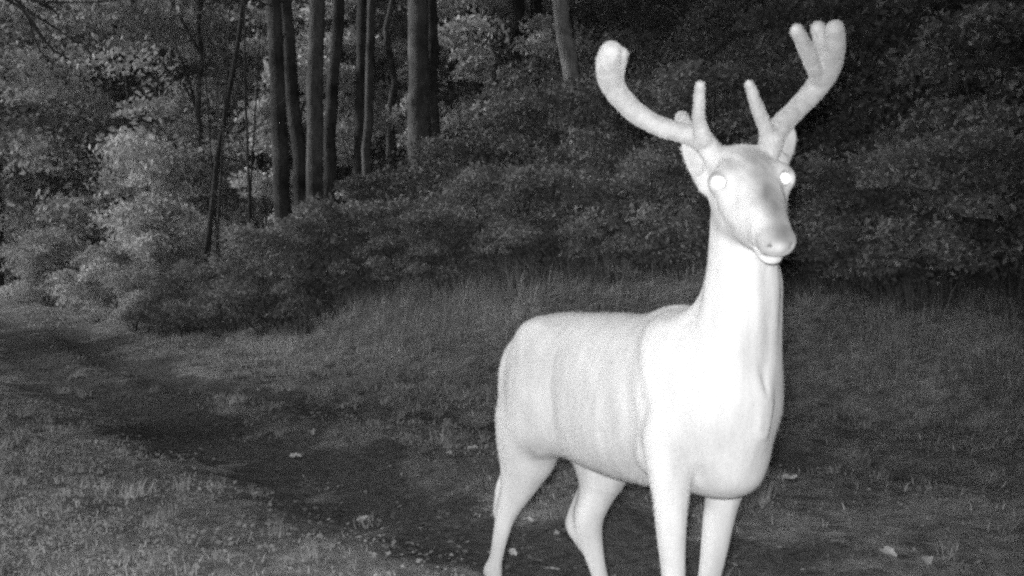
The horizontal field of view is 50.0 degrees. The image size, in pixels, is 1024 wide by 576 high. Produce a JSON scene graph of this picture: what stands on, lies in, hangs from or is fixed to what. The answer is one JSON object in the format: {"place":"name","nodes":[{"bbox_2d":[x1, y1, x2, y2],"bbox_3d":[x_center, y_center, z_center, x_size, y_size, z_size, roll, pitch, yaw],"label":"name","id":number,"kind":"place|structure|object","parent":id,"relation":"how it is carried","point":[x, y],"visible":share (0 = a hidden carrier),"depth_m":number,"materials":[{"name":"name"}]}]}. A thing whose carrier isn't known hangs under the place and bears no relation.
{"place":"outdoors","nodes":[
{"label":"outdoors","id":0,"kind":"place"},
{"bbox_2d":[3,0,655,153],"label":"sky","id":1,"kind":"structure","parent":0,"point":[507,39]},
{"bbox_2d":[0,62,1023,575],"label":"ground","id":2,"kind":"structure","parent":0,"point":[382,466],"depth_m":5.44,"materials":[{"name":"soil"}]},
{"bbox_2d":[3,223,28,284],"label":"shrub","id":3,"kind":"object","parent":2,"relation":"on","point":[6,235],"visible":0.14,"depth_m":24.62,"materials":[{"name":"grey plant"}]},
{"bbox_2d":[0,225,90,303],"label":"shrub","id":4,"kind":"object","parent":2,"relation":"on","point":[42,244],"visible":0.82,"depth_m":18.76,"materials":[{"name":"grey plant"}]},
{"bbox_2d":[0,0,125,85],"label":"overhanging tree","id":5,"kind":"object","parent":2,"relation":"on","point":[23,8],"visible":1,"depth_m":6.47,"materials":[{"name":"grey plant"}]},
{"bbox_2d":[0,191,125,285],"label":"shrub","id":6,"kind":"object","parent":2,"relation":"on","point":[19,231],"visible":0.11,"depth_m":22.29,"materials":[{"name":"grey plant"}]},
{"bbox_2d":[0,0,126,287],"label":"leafy tree","id":7,"kind":"object","parent":2,"relation":"on","point":[20,213],"visible":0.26,"depth_m":23.00,"materials":[{"name":"grey plant"}]},
{"bbox_2d":[0,0,166,286],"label":"leafy tree","id":8,"kind":"object","parent":2,"relation":"on","point":[4,161],"visible":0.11,"depth_m":24.72,"materials":[{"name":"grey plant"}]},
{"bbox_2d":[40,242,165,322],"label":"shrub","id":9,"kind":"object","parent":2,"relation":"on","point":[83,292],"visible":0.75,"depth_m":14.27,"materials":[{"name":"grey plant"}]},
{"bbox_2d":[0,0,259,270],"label":"leafy tree","id":10,"kind":"object","parent":2,"relation":"on","point":[70,213],"visible":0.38,"depth_m":20.79,"materials":[{"name":"grey plant"}]},
{"bbox_2d":[82,266,177,331],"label":"shrub","id":11,"kind":"object","parent":2,"relation":"on","point":[127,280],"visible":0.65,"depth_m":12.49,"materials":[{"name":"grey plant"}]},
{"bbox_2d":[80,191,241,297],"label":"shrub","id":12,"kind":"object","parent":2,"relation":"on","point":[158,214],"visible":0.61,"depth_m":16.15,"materials":[{"name":"grey plant"}]},
{"bbox_2d":[121,259,232,335],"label":"shrub","id":13,"kind":"object","parent":2,"relation":"on","point":[173,282],"visible":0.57,"depth_m":11.94,"materials":[{"name":"grey plant"}]},
{"bbox_2d":[84,139,293,263],"bbox_3d":[-5.379,-1.032,18.922,3.647,3.077,3.906,2,3,31],"label":"shrub","id":14,"kind":"object","parent":2,"relation":"on","point":[234,206],"visible":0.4,"depth_m":18.51,"materials":[{"name":"grey plant"}]},
{"bbox_2d":[54,0,327,245],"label":"leafy tree","id":15,"kind":"object","parent":2,"relation":"on","point":[124,142],"visible":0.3,"depth_m":19.52,"materials":[{"name":"grey plant"}]},
{"bbox_2d":[176,8,229,281],"bbox_3d":[-3.640,-1.438,13.138,1.030,3.761,0.304,2,3,38],"label":"sapling","id":16,"kind":"object","parent":2,"relation":"on","point":[217,227],"visible":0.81,"depth_m":13.00,"materials":[{"name":"black plant"}]},
{"bbox_2d":[159,0,272,263],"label":"dead tree","id":17,"kind":"object","parent":2,"relation":"on","point":[209,230],"visible":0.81,"depth_m":13.48,"materials":[{"name":"grey wood"}]},
{"bbox_2d":[167,259,276,336],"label":"shrub","id":18,"kind":"object","parent":2,"relation":"on","point":[198,273],"visible":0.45,"depth_m":11.50,"materials":[{"name":"grey plant"}]},
{"bbox_2d":[202,20,244,279],"bbox_3d":[-3.519,-1.480,13.601,0.455,3.638,0.375,2,3,32],"label":"sapling","id":19,"kind":"object","parent":2,"relation":"on","point":[215,218],"visible":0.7,"depth_m":13.49,"materials":[{"name":"black plant"}]},
{"bbox_2d":[190,0,270,266],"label":"sapling","id":20,"kind":"object","parent":2,"relation":"on","point":[257,73],"visible":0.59,"depth_m":13.49,"materials":[{"name":"black plant"}]},
{"bbox_2d":[187,0,287,281],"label":"sapling","id":21,"kind":"object","parent":2,"relation":"on","point":[248,168],"visible":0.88,"depth_m":11.99,"materials":[{"name":"grey plant"}]},
{"bbox_2d":[133,0,355,225],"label":"leafy tree","id":22,"kind":"object","parent":2,"relation":"on","point":[187,133],"visible":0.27,"depth_m":20.54,"materials":[{"name":"grey plant"}]},
{"bbox_2d":[186,219,342,332],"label":"shrub","id":23,"kind":"object","parent":2,"relation":"on","point":[224,293],"visible":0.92,"depth_m":10.77,"materials":[{"name":"grey plant"}]},
{"bbox_2d":[247,0,305,240],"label":"tree","id":24,"kind":"object","parent":2,"relation":"on","point":[297,138],"visible":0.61,"depth_m":12.83,"materials":[{"name":"grey plant"}]},
{"bbox_2d":[266,0,290,263],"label":"tree","id":25,"kind":"object","parent":2,"relation":"on","point":[280,158],"visible":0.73,"depth_m":12.43,"materials":[{"name":"grey plant"}]},
{"bbox_2d":[222,43,355,224],"bbox_3d":[-3.283,-2.208,17.075,2.249,3.333,1.929,0,3,0],"label":"leafy tree","id":26,"kind":"object","parent":2,"relation":"on","point":[261,185],"visible":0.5,"depth_m":16.75,"materials":[{"name":"grey plant"}]},
{"bbox_2d":[227,193,385,312],"bbox_3d":[-1.957,-0.273,11.438,1.533,1.421,1.652,1,3,22],"label":"shrub","id":27,"kind":"object","parent":2,"relation":"on","point":[320,210],"visible":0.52,"depth_m":10.96,"materials":[{"name":"grey plant"}]},
{"bbox_2d":[299,0,325,249],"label":"tree","id":28,"kind":"object","parent":2,"relation":"on","point":[315,128],"visible":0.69,"depth_m":12.13,"materials":[{"name":"grey plant"}]},
{"bbox_2d":[260,214,386,301],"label":"shrub","id":29,"kind":"object","parent":2,"relation":"on","point":[298,274],"visible":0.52,"depth_m":10.91,"materials":[{"name":"grey plant"}]},
{"bbox_2d":[323,0,344,256],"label":"tree","id":30,"kind":"object","parent":2,"relation":"on","point":[329,150],"visible":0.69,"depth_m":13.15,"materials":[{"name":"grey plant"}]},
{"bbox_2d":[223,0,462,203],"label":"leafy tree","id":31,"kind":"object","parent":2,"relation":"on","point":[380,103],"visible":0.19,"depth_m":19.40,"materials":[{"name":"grey plant"}]},
{"bbox_2d":[352,0,366,201],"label":"tree","id":32,"kind":"object","parent":2,"relation":"on","point":[361,32],"visible":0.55,"depth_m":16.43,"materials":[{"name":"grey plant"}]},
{"bbox_2d":[361,0,375,194],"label":"tree","id":33,"kind":"object","parent":2,"relation":"on","point":[369,102],"visible":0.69,"depth_m":14.96,"materials":[{"name":"grey plant"}]},
{"bbox_2d":[330,169,416,228],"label":"shrub","id":34,"kind":"object","parent":2,"relation":"on","point":[350,184],"visible":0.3,"depth_m":13.00,"materials":[{"name":"grey plant"}]},
{"bbox_2d":[297,0,479,198],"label":"leafy tree","id":35,"kind":"object","parent":2,"relation":"on","point":[390,120],"visible":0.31,"depth_m":17.79,"materials":[{"name":"grey plant"}]},
{"bbox_2d":[326,193,464,291],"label":"shrub","id":36,"kind":"object","parent":2,"relation":"on","point":[372,213],"visible":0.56,"depth_m":10.45,"materials":[{"name":"grey plant"}]},
{"bbox_2d":[0,0,808,271],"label":"woods","id":37,"kind":"object","parent":2,"relation":"on","point":[576,16],"visible":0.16,"depth_m":22.91,"materials":[{"name":"black plant"}]},
{"bbox_2d":[407,0,432,178],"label":"tree","id":38,"kind":"object","parent":2,"relation":"on","point":[418,109],"visible":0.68,"depth_m":14.08,"materials":[{"name":"grey plant"}]},
{"bbox_2d":[428,0,439,162],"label":"tree","id":39,"kind":"object","parent":2,"relation":"on","point":[433,45],"visible":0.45,"depth_m":15.93,"materials":[{"name":"grey plant"}]},
{"bbox_2d":[369,202,503,294],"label":"shrub","id":40,"kind":"object","parent":2,"relation":"on","point":[409,220],"visible":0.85,"depth_m":9.87,"materials":[{"name":"grey plant"}]},
{"bbox_2d":[403,134,499,190],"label":"shrub","id":41,"kind":"object","parent":2,"relation":"on","point":[478,146],"visible":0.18,"depth_m":13.73,"materials":[{"name":"grey plant"}]},
{"bbox_2d":[374,0,529,138],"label":"leafy tree","id":42,"kind":"object","parent":2,"relation":"on","point":[403,46],"visible":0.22,"depth_m":20.64,"materials":[{"name":"grey plant"}]},
{"bbox_2d":[398,157,539,267],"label":"shrub","id":43,"kind":"object","parent":2,"relation":"on","point":[484,175],"visible":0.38,"depth_m":10.08,"materials":[{"name":"grey plant"}]},
{"bbox_2d":[464,0,483,136],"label":"tree","id":44,"kind":"object","parent":2,"relation":"on","point":[474,85],"visible":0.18,"depth_m":18.42,"materials":[{"name":"black plant"}]},
{"bbox_2d":[438,0,557,135],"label":"leafy tree","id":45,"kind":"object","parent":2,"relation":"on","point":[476,69],"visible":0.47,"depth_m":17.00,"materials":[{"name":"grey plant"}]},
{"bbox_2d":[450,82,568,168],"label":"shrub","id":46,"kind":"object","parent":2,"relation":"on","point":[510,107],"visible":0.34,"depth_m":14.03,"materials":[{"name":"grey plant"}]},
{"bbox_2d":[0,262,1022,575],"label":"leaf litter","id":47,"kind":"object","parent":2,"relation":"on","point":[390,482],"visible":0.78,"depth_m":5.21,"materials":[{"name":"plant"}]},
{"bbox_2d":[0,272,1023,575],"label":"clover","id":48,"kind":"object","parent":2,"relation":"on","point":[24,518],"visible":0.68,"depth_m":4.38,"materials":[{"name":"grey plant"}]},
{"bbox_2d":[0,298,1023,575],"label":"weeds","id":49,"kind":"object","parent":2,"relation":"on","point":[238,524],"visible":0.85,"depth_m":4.13,"materials":[{"name":"grey plant"}]},
{"bbox_2d":[508,0,529,116],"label":"tree","id":50,"kind":"object","parent":2,"relation":"on","point":[516,9],"visible":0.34,"depth_m":19.38,"materials":[{"name":"black plant"}]},
{"bbox_2d":[529,0,542,92],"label":"tree","id":51,"kind":"object","parent":2,"relation":"on","point":[536,7],"visible":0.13,"depth_m":20.39,"materials":[{"name":"black plant"}]},
{"bbox_2d":[456,161,626,278],"bbox_3d":[0.354,-0.513,9.530,1.303,1.208,1.404,-2,3,-36],"label":"shrub","id":52,"kind":"object","parent":2,"relation":"on","point":[511,233],"visible":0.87,"depth_m":9.42,"materials":[{"name":"grey plant"}]},
{"bbox_2d":[552,0,589,156],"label":"tree","id":53,"kind":"object","parent":2,"relation":"on","point":[567,51],"visible":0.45,"depth_m":12.51,"materials":[{"name":"grey plant"}]},
{"bbox_2d":[158,215,1023,438],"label":"tall grass","id":54,"kind":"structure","parent":2,"relation":"on","point":[426,292],"depth_m":8.71,"materials":[{"name":"plant"}]},
{"bbox_2d":[520,75,684,196],"bbox_3d":[0.867,-1.346,11.187,1.982,1.705,1.840,0,3,-6],"label":"shrub","id":55,"kind":"object","parent":2,"relation":"on","point":[589,95],"visible":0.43,"depth_m":10.90,"materials":[{"name":"grey plant"}]},
{"bbox_2d":[561,139,710,273],"bbox_3d":[1.257,-0.602,9.216,1.380,1.279,1.487,1,3,25],"label":"shrub","id":56,"kind":"object","parent":2,"relation":"on","point":[652,168],"visible":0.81,"depth_m":8.89,"materials":[{"name":"grey plant"}]},
{"bbox_2d":[256,0,1023,279],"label":"undergrowth","id":57,"kind":"object","parent":2,"relation":"on","point":[654,41],"visible":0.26,"depth_m":12.91,"materials":[{"name":"grey plant"}]},
{"bbox_2d":[483,19,846,575],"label":"deer","id":58,"kind":"object","parent":2,"relation":"on","point":[674,406],"visible":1,"depth_m":2.42},
{"bbox_2d":[681,0,694,54],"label":"tree","id":59,"kind":"object","parent":2,"relation":"on","point":[685,8],"visible":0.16,"depth_m":16.94,"materials":[{"name":"black plant"}]},
{"bbox_2d":[372,7,1023,249],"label":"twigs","id":60,"kind":"object","parent":2,"relation":"on","point":[666,143],"visible":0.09,"depth_m":10.44,"materials":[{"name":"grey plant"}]},
{"bbox_2d":[602,58,830,194],"bbox_3d":[1.994,-1.310,10.173,1.840,1.705,1.982,-2,3,-35],"label":"shrub","id":61,"kind":"object","parent":2,"relation":"on","point":[688,76],"visible":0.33,"depth_m":10.01,"materials":[{"name":"grey plant"}]},
{"bbox_2d":[687,150,910,287],"bbox_3d":[2.240,-0.424,8.229,1.380,1.279,1.487,-2,3,-33],"label":"shrub","id":62,"kind":"object","parent":2,"relation":"on","point":[823,170],"visible":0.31,"depth_m":8.05,"materials":[{"name":"grey plant"}]},
{"bbox_2d":[704,0,967,145],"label":"shrub","id":63,"kind":"object","parent":2,"relation":"on","point":[780,20],"visible":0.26,"depth_m":10.61,"materials":[{"name":"grey plant"}]},
{"bbox_2d":[784,137,996,301],"bbox_3d":[2.794,-0.400,8.023,1.456,1.350,1.569,1,3,27],"label":"shrub","id":64,"kind":"object","parent":2,"relation":"on","point":[882,179],"visible":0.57,"depth_m":7.64,"materials":[{"name":"grey plant"}]},
{"bbox_2d":[773,0,1023,134],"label":"shrub","id":65,"kind":"object","parent":2,"relation":"on","point":[988,62],"visible":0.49,"depth_m":9.94,"materials":[{"name":"grey plant"}]},
{"bbox_2d":[833,119,1023,303],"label":"shrub","id":66,"kind":"object","parent":2,"relation":"on","point":[986,146],"visible":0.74,"depth_m":7.39,"materials":[{"name":"grey plant"}]},
{"bbox_2d":[843,0,1023,156],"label":"shrub","id":67,"kind":"object","parent":2,"relation":"on","point":[1002,26],"visible":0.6,"depth_m":9.18,"materials":[{"name":"grey plant"}]}
]}

